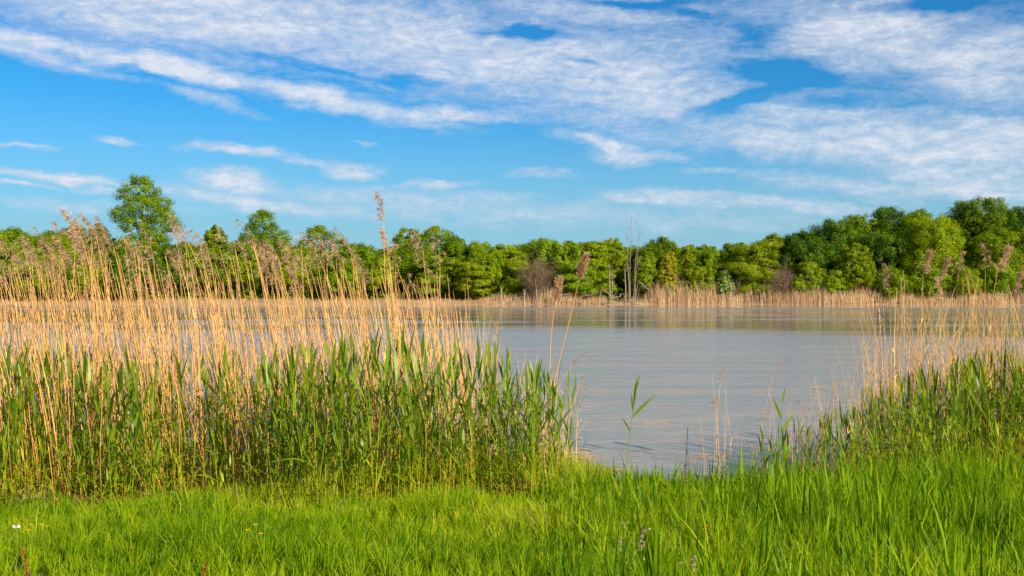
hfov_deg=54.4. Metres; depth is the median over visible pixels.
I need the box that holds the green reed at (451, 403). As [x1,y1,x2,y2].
[437,360,470,474]
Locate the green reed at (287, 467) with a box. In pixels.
[276,447,296,505]
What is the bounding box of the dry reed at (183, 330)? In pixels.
[172,248,193,435]
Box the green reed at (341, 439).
[330,395,367,486]
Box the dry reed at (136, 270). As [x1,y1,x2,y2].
[125,235,150,406]
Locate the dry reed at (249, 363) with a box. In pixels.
[227,274,266,473]
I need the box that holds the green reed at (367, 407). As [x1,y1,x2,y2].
[362,368,375,471]
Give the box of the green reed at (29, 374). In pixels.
[6,365,33,478]
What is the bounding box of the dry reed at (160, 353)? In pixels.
[148,273,166,476]
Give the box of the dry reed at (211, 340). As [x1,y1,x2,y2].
[191,260,230,454]
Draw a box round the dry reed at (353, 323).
[340,269,373,463]
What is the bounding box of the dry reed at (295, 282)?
[284,266,308,399]
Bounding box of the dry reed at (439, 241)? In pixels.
[429,236,449,401]
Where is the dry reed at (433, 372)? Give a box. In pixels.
[418,291,439,482]
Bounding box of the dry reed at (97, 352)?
[91,253,104,495]
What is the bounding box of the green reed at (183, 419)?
[162,352,215,483]
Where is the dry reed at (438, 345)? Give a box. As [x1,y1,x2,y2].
[421,278,457,476]
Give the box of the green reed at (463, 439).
[460,422,475,488]
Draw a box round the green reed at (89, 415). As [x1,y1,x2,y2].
[65,345,95,496]
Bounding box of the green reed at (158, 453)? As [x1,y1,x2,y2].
[148,421,179,494]
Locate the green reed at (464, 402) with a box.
[458,382,501,487]
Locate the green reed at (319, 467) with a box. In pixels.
[309,455,365,502]
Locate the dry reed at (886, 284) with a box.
[879,263,895,458]
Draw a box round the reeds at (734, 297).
[0,271,1023,304]
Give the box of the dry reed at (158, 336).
[148,262,159,484]
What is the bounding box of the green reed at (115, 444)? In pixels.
[104,427,135,500]
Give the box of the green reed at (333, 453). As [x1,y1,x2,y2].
[308,417,343,485]
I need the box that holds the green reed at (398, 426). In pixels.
[393,362,405,500]
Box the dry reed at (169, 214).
[166,211,236,440]
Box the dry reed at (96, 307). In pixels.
[87,237,98,440]
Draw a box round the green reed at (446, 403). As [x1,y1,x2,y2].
[423,343,459,462]
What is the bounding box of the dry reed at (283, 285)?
[263,240,301,372]
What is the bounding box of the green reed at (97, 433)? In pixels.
[81,343,116,487]
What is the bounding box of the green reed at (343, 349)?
[334,337,378,470]
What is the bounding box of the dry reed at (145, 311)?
[137,256,155,369]
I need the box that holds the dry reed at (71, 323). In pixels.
[50,249,89,422]
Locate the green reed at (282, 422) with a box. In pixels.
[256,342,302,490]
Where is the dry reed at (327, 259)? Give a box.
[317,240,364,466]
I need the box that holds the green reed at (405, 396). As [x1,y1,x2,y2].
[403,383,438,487]
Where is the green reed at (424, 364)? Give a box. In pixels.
[398,352,443,468]
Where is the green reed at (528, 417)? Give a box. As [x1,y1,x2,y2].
[516,368,556,476]
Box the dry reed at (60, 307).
[51,257,69,438]
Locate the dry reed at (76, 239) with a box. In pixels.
[72,237,112,447]
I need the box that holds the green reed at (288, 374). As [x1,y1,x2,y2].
[285,353,301,441]
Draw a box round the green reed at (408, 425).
[382,379,441,485]
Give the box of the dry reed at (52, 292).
[47,270,58,342]
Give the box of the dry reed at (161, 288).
[137,240,170,409]
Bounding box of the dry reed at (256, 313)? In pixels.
[245,262,276,407]
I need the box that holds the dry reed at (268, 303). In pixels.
[253,245,281,376]
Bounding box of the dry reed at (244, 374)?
[215,264,259,467]
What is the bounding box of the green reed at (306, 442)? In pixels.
[302,403,319,484]
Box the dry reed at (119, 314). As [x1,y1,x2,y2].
[104,260,143,443]
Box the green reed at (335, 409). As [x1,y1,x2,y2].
[332,387,349,462]
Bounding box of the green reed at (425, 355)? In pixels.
[413,348,438,463]
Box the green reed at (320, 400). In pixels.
[307,358,340,477]
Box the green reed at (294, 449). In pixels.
[265,405,324,513]
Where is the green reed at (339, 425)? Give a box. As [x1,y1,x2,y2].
[303,381,344,497]
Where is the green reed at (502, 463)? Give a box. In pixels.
[490,422,522,497]
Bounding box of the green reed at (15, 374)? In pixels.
[0,361,29,482]
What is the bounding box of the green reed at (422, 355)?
[392,332,438,496]
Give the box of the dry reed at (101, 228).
[94,216,127,313]
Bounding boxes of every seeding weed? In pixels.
[618,522,649,574]
[679,556,696,575]
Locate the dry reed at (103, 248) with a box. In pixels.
[93,231,151,491]
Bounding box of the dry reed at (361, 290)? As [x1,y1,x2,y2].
[355,260,378,424]
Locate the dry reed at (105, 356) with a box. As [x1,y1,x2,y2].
[99,277,107,477]
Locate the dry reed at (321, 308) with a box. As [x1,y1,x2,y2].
[287,252,354,455]
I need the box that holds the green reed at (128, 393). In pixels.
[114,377,140,490]
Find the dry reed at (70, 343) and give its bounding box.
[64,265,71,468]
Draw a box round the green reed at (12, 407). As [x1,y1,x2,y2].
[0,352,23,496]
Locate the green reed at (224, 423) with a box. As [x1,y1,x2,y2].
[214,348,230,487]
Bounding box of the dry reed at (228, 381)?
[212,278,236,471]
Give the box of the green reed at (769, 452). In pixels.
[752,426,775,477]
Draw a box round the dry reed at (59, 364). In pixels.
[46,270,66,483]
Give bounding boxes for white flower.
[12,522,20,566]
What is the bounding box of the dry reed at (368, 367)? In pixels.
[353,283,376,454]
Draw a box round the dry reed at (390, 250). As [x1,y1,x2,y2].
[386,241,400,430]
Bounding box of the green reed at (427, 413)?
[413,360,438,477]
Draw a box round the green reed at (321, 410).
[317,353,349,500]
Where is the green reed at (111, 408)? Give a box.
[88,367,128,496]
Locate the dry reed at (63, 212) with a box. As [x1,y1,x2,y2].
[59,209,102,452]
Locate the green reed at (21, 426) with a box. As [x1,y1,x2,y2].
[7,333,48,482]
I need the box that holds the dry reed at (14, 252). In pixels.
[1,241,35,483]
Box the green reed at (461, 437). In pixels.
[444,382,473,481]
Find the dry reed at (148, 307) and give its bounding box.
[134,272,163,386]
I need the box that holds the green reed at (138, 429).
[121,388,147,495]
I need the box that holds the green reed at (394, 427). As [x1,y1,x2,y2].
[360,329,412,463]
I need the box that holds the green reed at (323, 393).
[310,343,333,481]
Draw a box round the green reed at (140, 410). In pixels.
[128,369,166,496]
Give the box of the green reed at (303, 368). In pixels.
[296,345,317,471]
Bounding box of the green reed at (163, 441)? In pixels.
[139,391,196,493]
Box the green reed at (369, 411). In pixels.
[346,337,412,503]
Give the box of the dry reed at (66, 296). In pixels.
[43,260,87,398]
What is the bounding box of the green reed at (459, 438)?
[446,424,477,491]
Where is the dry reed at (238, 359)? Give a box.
[229,271,245,476]
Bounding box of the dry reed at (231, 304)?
[210,252,243,442]
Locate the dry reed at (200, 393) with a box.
[191,285,207,487]
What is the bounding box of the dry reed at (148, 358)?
[130,280,163,466]
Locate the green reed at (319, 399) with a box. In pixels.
[299,362,325,467]
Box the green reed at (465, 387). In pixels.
[455,348,486,472]
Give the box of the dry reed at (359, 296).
[344,241,378,453]
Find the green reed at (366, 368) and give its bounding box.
[355,339,378,412]
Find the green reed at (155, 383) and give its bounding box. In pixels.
[140,357,156,490]
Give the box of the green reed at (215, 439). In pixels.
[198,360,246,489]
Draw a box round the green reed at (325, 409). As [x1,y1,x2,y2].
[310,360,332,471]
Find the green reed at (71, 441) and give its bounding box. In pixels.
[53,387,91,493]
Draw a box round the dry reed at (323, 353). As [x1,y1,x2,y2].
[308,279,334,468]
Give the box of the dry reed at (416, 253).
[413,252,443,439]
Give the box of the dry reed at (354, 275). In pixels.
[332,226,361,399]
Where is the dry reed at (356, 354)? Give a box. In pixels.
[353,272,362,462]
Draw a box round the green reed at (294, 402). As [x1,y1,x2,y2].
[276,350,310,505]
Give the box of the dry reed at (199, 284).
[177,252,240,469]
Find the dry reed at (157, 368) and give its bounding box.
[137,276,173,484]
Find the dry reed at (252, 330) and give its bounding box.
[246,270,252,396]
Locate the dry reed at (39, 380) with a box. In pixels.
[20,286,48,484]
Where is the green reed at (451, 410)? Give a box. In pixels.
[434,358,457,488]
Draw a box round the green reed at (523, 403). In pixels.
[491,367,536,493]
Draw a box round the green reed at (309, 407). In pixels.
[293,404,313,476]
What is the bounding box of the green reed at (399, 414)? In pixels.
[370,352,436,467]
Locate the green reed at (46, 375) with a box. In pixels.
[33,344,49,487]
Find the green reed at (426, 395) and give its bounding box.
[418,365,451,488]
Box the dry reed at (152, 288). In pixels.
[130,243,178,419]
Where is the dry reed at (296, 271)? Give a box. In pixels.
[277,239,306,364]
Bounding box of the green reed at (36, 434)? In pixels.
[19,352,44,494]
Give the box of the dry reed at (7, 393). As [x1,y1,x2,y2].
[0,352,18,482]
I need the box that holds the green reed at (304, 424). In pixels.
[282,385,315,498]
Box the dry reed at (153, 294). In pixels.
[141,267,185,476]
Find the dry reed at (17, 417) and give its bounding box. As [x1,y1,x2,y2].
[0,347,25,490]
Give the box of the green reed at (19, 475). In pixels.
[9,441,32,504]
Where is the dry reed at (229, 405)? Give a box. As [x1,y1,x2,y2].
[214,296,231,480]
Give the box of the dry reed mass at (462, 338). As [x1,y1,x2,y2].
[0,254,1023,503]
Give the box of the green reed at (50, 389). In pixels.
[42,351,55,466]
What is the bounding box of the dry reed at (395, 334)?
[385,260,400,438]
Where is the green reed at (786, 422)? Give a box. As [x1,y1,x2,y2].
[770,385,794,467]
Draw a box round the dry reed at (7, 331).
[6,280,13,429]
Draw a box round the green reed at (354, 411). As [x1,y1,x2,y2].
[335,354,361,492]
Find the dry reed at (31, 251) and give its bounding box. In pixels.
[17,235,44,462]
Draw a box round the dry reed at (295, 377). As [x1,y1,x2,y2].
[286,307,299,445]
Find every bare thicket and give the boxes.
[508,257,560,302]
[760,259,812,300]
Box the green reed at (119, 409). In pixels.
[116,355,157,486]
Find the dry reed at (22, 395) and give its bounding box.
[9,292,31,483]
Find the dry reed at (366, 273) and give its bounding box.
[359,259,374,450]
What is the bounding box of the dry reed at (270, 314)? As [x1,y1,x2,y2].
[253,246,288,434]
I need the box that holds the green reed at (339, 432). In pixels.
[304,339,361,504]
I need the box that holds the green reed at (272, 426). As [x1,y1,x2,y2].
[263,377,288,493]
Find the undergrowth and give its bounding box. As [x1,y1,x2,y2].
[0,277,1020,301]
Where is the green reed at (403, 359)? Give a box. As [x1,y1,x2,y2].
[389,346,450,472]
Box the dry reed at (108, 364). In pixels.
[77,272,121,495]
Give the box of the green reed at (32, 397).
[24,340,57,491]
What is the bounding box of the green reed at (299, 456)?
[281,428,306,498]
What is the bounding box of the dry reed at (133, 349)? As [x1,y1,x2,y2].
[121,284,142,470]
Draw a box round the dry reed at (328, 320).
[327,275,330,373]
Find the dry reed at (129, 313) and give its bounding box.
[117,261,146,433]
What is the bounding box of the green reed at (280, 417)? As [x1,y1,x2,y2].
[266,393,285,482]
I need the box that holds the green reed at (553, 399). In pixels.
[545,384,565,473]
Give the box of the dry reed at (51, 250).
[44,241,84,477]
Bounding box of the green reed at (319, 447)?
[267,347,340,501]
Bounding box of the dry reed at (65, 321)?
[47,264,88,457]
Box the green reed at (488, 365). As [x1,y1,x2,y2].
[487,339,521,483]
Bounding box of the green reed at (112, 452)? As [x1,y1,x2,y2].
[81,420,124,498]
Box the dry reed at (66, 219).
[62,218,96,377]
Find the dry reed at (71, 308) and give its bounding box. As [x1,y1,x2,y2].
[60,249,86,382]
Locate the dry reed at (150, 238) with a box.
[139,228,190,473]
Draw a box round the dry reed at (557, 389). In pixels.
[536,352,585,468]
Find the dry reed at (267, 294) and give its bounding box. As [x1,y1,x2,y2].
[255,254,271,450]
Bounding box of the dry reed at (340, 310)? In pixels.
[336,263,349,449]
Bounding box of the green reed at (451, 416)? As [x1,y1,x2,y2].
[436,363,462,470]
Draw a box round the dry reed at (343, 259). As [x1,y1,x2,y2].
[324,241,356,392]
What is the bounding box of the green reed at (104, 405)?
[72,350,125,482]
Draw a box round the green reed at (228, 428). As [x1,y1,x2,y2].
[203,374,244,495]
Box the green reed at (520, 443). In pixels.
[491,395,542,496]
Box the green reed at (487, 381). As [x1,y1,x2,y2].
[483,343,513,452]
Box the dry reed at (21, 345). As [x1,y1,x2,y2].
[9,270,33,466]
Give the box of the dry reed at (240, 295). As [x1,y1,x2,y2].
[216,234,253,431]
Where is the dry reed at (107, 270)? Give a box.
[91,232,116,489]
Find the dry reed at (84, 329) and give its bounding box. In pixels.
[72,279,93,452]
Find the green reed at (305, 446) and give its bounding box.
[281,406,319,490]
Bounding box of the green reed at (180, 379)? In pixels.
[161,354,196,487]
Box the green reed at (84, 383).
[74,349,88,486]
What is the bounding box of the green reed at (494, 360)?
[484,342,496,465]
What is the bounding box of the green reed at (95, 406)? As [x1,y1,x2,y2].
[55,339,112,493]
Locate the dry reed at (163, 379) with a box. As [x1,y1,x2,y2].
[153,274,167,485]
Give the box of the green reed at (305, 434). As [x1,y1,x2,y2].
[275,397,319,503]
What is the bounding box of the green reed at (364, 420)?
[342,403,380,500]
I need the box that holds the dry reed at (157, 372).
[125,283,179,475]
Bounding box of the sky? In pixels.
[0,0,1023,251]
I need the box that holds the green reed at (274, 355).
[254,342,308,486]
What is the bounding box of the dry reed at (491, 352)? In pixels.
[488,317,500,453]
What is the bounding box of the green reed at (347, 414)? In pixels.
[325,342,369,485]
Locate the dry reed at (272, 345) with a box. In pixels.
[270,263,273,459]
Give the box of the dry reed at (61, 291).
[49,263,74,387]
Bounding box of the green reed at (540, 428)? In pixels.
[522,382,552,478]
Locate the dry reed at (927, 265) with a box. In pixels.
[917,249,935,448]
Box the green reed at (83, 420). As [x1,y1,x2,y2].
[74,355,110,501]
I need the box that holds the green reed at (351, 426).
[344,353,366,482]
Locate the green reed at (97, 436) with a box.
[79,393,122,499]
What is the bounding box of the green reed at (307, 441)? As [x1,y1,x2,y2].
[294,387,342,495]
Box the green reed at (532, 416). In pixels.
[513,357,567,489]
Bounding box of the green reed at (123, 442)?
[117,382,133,496]
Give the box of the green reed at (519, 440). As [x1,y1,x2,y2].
[494,399,538,487]
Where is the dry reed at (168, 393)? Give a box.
[152,289,175,488]
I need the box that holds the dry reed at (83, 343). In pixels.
[78,273,95,502]
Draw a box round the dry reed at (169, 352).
[157,280,171,427]
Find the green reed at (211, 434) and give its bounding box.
[190,367,238,483]
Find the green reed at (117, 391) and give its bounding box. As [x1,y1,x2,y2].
[73,347,134,498]
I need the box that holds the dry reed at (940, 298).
[933,276,960,452]
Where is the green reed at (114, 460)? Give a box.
[92,421,144,500]
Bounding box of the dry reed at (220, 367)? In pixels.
[205,287,234,477]
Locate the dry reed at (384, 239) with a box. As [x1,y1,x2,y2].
[378,228,406,432]
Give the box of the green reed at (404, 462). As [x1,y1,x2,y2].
[395,410,410,497]
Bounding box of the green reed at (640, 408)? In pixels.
[622,375,654,471]
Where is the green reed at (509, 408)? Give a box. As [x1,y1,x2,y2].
[503,364,522,467]
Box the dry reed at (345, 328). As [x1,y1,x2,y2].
[339,280,364,469]
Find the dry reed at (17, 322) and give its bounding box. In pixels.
[9,263,27,406]
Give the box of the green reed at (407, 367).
[405,346,422,490]
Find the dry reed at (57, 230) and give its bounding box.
[50,219,69,452]
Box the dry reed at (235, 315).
[219,247,250,392]
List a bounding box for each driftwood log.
[598,289,618,302]
[634,280,654,301]
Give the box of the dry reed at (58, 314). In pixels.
[37,240,72,492]
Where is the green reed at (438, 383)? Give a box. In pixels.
[404,362,440,479]
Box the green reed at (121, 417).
[85,365,149,478]
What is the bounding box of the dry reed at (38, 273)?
[17,236,69,398]
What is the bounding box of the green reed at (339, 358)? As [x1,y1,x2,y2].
[318,331,343,475]
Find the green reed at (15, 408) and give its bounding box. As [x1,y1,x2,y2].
[0,384,35,485]
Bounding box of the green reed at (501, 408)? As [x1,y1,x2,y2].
[477,373,514,490]
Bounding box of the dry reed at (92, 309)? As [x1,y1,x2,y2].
[80,259,99,433]
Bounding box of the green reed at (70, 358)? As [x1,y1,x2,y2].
[37,352,80,482]
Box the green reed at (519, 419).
[517,390,547,458]
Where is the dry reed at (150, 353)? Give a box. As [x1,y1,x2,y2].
[132,267,161,463]
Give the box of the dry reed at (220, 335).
[205,268,240,431]
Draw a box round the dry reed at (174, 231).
[167,221,194,489]
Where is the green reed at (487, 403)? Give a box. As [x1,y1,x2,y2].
[473,348,517,491]
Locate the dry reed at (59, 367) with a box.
[41,281,68,459]
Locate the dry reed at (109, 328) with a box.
[105,260,117,451]
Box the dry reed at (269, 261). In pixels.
[253,240,299,470]
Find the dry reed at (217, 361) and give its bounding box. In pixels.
[200,248,225,466]
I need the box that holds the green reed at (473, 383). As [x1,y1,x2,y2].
[437,337,479,491]
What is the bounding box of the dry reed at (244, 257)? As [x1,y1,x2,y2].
[236,240,280,474]
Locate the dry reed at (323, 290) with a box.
[311,278,349,459]
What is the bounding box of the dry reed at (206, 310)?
[199,248,215,455]
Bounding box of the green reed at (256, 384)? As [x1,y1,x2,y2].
[238,369,258,484]
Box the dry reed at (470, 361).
[467,282,470,478]
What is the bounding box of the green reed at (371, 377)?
[355,320,388,470]
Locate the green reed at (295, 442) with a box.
[281,435,297,500]
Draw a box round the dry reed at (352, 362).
[337,298,358,467]
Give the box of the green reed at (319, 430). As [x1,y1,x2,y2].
[294,367,348,498]
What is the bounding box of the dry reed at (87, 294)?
[69,221,97,473]
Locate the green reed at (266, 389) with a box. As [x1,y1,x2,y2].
[244,356,277,487]
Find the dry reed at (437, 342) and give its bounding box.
[433,278,441,451]
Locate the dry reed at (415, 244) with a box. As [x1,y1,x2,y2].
[408,230,436,455]
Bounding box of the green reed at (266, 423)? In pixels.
[239,366,286,492]
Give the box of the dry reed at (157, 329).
[140,261,190,468]
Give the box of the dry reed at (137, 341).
[129,275,153,469]
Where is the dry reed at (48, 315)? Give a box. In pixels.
[48,273,52,465]
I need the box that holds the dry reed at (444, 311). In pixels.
[436,303,460,452]
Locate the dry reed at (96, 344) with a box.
[90,269,105,471]
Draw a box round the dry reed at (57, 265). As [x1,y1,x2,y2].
[30,225,101,454]
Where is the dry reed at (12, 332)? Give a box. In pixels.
[0,278,29,487]
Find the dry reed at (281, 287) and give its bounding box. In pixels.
[274,261,289,352]
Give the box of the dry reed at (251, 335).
[235,251,261,446]
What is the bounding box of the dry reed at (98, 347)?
[95,278,104,497]
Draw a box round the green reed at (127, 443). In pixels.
[115,382,137,499]
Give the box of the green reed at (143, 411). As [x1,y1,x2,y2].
[126,366,164,487]
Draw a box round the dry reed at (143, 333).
[139,256,150,458]
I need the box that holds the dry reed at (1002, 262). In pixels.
[985,244,1012,457]
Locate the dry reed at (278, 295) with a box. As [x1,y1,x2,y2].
[264,269,296,457]
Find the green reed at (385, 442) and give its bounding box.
[377,339,401,492]
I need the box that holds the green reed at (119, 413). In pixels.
[105,380,144,503]
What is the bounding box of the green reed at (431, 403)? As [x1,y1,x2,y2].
[423,365,442,471]
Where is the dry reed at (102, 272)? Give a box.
[83,230,113,465]
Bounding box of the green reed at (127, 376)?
[101,361,134,499]
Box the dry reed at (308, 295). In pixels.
[289,243,319,425]
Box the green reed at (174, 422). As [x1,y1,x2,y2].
[143,354,219,485]
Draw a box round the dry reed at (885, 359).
[876,314,905,441]
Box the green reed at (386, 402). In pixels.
[372,334,399,492]
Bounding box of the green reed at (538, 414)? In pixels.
[517,359,569,486]
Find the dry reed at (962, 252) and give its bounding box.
[943,251,965,443]
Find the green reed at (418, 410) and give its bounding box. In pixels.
[408,356,447,455]
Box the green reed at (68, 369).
[65,349,87,473]
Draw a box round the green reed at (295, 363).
[259,340,300,506]
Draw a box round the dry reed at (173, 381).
[146,259,189,488]
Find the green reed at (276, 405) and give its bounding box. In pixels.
[253,362,289,479]
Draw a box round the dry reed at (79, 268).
[72,243,92,394]
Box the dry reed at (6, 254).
[0,236,50,446]
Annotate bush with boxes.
[1,247,61,301]
[60,253,111,300]
[103,251,147,301]
[316,257,361,296]
[449,261,492,299]
[553,263,604,297]
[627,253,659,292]
[677,263,714,296]
[713,270,735,297]
[788,260,828,296]
[820,268,850,296]
[866,266,911,298]
[906,265,949,298]
[942,266,984,297]
[977,262,1017,297]
[1009,266,1023,295]
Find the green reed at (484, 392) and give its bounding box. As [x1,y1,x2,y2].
[474,381,485,469]
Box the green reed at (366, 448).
[351,436,387,497]
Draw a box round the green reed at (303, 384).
[277,340,321,474]
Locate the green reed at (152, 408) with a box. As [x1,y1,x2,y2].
[147,388,164,490]
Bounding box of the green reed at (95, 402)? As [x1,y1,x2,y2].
[89,363,107,500]
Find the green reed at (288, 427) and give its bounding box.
[270,369,319,481]
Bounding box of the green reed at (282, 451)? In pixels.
[256,425,308,477]
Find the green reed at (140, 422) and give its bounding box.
[123,365,164,492]
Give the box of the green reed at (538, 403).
[518,390,540,491]
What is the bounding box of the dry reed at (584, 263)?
[543,252,589,456]
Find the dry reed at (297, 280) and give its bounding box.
[276,242,306,357]
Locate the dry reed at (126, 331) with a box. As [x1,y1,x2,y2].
[124,290,130,378]
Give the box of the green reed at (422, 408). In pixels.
[420,381,430,485]
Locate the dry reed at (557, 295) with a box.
[550,275,563,455]
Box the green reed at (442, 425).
[419,371,478,484]
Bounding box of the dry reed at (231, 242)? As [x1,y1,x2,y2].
[215,227,264,479]
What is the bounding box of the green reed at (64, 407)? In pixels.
[44,357,81,462]
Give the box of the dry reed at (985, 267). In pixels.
[979,243,993,429]
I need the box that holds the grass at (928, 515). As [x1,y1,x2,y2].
[0,433,1023,575]
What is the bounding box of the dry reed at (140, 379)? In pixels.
[124,287,148,493]
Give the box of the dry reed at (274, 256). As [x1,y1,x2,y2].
[263,244,291,414]
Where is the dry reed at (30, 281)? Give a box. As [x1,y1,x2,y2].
[13,240,40,422]
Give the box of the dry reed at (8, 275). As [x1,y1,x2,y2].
[0,259,41,486]
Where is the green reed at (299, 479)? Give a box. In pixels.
[270,460,323,504]
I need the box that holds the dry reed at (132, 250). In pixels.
[120,236,158,441]
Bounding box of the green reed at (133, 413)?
[110,390,145,498]
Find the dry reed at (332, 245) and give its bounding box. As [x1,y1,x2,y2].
[328,237,380,485]
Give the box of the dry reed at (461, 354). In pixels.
[448,294,474,458]
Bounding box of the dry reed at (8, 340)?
[0,287,13,390]
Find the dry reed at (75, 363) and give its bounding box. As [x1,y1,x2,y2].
[60,291,94,496]
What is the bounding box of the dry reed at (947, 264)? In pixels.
[907,256,954,438]
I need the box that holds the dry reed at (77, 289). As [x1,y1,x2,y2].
[57,245,100,396]
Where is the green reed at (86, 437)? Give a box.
[64,385,104,500]
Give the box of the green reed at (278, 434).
[265,377,283,500]
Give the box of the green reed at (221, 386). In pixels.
[214,344,241,491]
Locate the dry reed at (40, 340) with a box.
[18,277,67,469]
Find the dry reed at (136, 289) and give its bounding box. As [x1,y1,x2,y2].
[124,279,175,477]
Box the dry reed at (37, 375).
[0,276,66,491]
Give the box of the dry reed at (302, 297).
[281,256,312,400]
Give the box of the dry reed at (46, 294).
[24,252,64,425]
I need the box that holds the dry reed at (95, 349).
[81,272,103,480]
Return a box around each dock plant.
[21,546,31,575]
[201,561,207,575]
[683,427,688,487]
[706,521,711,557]
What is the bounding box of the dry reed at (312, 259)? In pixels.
[309,235,329,448]
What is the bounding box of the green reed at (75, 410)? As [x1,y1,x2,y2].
[67,351,91,489]
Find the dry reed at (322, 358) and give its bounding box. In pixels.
[305,266,332,473]
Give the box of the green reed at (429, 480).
[412,427,438,489]
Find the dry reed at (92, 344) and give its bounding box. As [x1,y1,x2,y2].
[86,257,95,466]
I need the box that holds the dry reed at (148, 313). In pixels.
[141,257,153,367]
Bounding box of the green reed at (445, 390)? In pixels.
[437,352,464,490]
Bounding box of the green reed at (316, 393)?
[271,345,326,453]
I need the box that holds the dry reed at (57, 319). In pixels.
[48,264,66,472]
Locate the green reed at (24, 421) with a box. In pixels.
[11,351,44,490]
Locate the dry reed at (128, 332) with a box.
[118,257,133,452]
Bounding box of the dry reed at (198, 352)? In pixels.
[187,249,206,480]
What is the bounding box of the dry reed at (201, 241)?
[188,230,219,470]
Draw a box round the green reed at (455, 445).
[425,426,464,482]
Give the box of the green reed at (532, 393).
[519,362,545,440]
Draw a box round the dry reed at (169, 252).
[165,249,215,425]
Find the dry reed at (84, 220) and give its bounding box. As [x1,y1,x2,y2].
[75,213,132,474]
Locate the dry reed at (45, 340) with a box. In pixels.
[38,264,54,460]
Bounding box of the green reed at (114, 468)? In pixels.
[96,430,122,499]
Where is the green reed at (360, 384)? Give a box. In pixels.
[331,355,395,486]
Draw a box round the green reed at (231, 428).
[204,380,240,488]
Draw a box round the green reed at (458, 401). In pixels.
[450,380,461,489]
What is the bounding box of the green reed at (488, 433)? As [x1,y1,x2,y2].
[476,362,508,483]
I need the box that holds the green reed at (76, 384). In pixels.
[68,366,92,493]
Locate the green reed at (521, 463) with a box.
[493,423,536,497]
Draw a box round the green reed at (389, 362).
[377,329,405,467]
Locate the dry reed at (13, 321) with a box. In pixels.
[5,265,18,481]
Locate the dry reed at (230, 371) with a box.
[206,276,244,478]
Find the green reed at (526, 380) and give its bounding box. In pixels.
[516,364,541,464]
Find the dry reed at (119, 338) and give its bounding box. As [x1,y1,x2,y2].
[104,268,130,452]
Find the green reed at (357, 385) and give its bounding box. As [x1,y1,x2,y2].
[340,333,393,507]
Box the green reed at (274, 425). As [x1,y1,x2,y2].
[269,361,292,505]
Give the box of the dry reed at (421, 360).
[398,271,437,491]
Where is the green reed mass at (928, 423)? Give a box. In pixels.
[0,328,1023,508]
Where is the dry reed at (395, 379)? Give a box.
[384,272,398,463]
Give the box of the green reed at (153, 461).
[137,442,174,497]
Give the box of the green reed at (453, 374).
[437,331,485,490]
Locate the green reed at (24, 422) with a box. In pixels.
[12,359,52,483]
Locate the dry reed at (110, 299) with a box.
[78,242,125,416]
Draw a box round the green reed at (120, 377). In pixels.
[105,362,125,499]
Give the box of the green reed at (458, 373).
[442,328,465,457]
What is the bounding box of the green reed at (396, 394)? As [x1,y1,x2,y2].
[389,326,413,455]
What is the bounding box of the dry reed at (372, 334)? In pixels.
[363,278,379,415]
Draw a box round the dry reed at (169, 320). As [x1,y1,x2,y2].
[164,276,174,482]
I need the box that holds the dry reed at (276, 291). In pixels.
[250,239,286,433]
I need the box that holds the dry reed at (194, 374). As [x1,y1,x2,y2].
[177,260,202,483]
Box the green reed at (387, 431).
[355,380,403,497]
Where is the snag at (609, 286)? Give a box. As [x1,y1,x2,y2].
[608,267,610,303]
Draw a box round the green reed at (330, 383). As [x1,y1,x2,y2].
[316,333,345,467]
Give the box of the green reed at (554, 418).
[543,396,561,478]
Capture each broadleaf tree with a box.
[0,225,34,296]
[27,229,79,298]
[59,225,92,270]
[80,223,116,295]
[106,172,186,297]
[140,243,201,299]
[163,241,202,289]
[172,247,227,298]
[197,224,227,289]
[213,241,260,299]
[213,255,234,295]
[233,208,294,297]
[262,249,281,293]
[269,242,318,298]
[295,225,347,294]
[302,246,331,292]
[331,242,380,297]
[360,255,401,298]
[377,246,395,254]
[381,245,402,291]
[387,243,422,297]
[392,227,430,289]
[403,245,450,285]
[409,253,458,299]
[417,225,454,283]
[438,234,468,296]
[461,240,506,298]
[490,244,529,295]
[513,243,539,294]
[517,237,561,288]
[523,238,557,297]
[543,239,584,284]
[564,240,619,295]
[599,237,630,296]
[615,244,646,285]
[618,249,641,292]
[637,235,685,280]
[654,251,680,300]
[678,244,701,272]
[693,249,725,283]
[696,244,718,252]
[711,242,741,280]
[719,238,786,295]
[754,231,784,277]
[777,228,835,280]
[806,217,857,270]
[834,213,889,287]
[835,242,876,301]
[842,231,910,277]
[863,219,892,255]
[866,205,906,254]
[889,212,966,286]
[895,208,952,274]
[945,194,1020,266]
[949,218,961,269]
[960,208,982,268]
[963,226,1023,276]
[984,205,1023,259]
[1014,227,1023,265]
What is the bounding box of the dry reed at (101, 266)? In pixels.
[95,260,151,475]
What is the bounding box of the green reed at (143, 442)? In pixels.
[123,415,168,494]
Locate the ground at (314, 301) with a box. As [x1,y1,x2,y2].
[0,295,1023,575]
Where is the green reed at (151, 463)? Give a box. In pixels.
[139,426,176,499]
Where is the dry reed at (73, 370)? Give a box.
[63,254,74,494]
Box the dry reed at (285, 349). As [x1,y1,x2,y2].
[282,284,289,437]
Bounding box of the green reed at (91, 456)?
[86,446,112,504]
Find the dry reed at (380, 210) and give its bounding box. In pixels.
[371,190,398,446]
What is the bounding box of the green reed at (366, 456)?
[355,425,376,495]
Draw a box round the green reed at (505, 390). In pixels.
[496,347,524,463]
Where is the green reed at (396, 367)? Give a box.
[367,327,415,497]
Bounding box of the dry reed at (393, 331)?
[380,267,405,439]
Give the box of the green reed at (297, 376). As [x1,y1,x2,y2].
[273,341,300,415]
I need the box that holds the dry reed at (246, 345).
[230,259,254,477]
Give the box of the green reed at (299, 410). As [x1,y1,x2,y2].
[284,376,312,479]
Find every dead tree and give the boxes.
[625,212,632,302]
[633,217,643,302]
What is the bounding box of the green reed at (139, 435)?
[128,387,157,488]

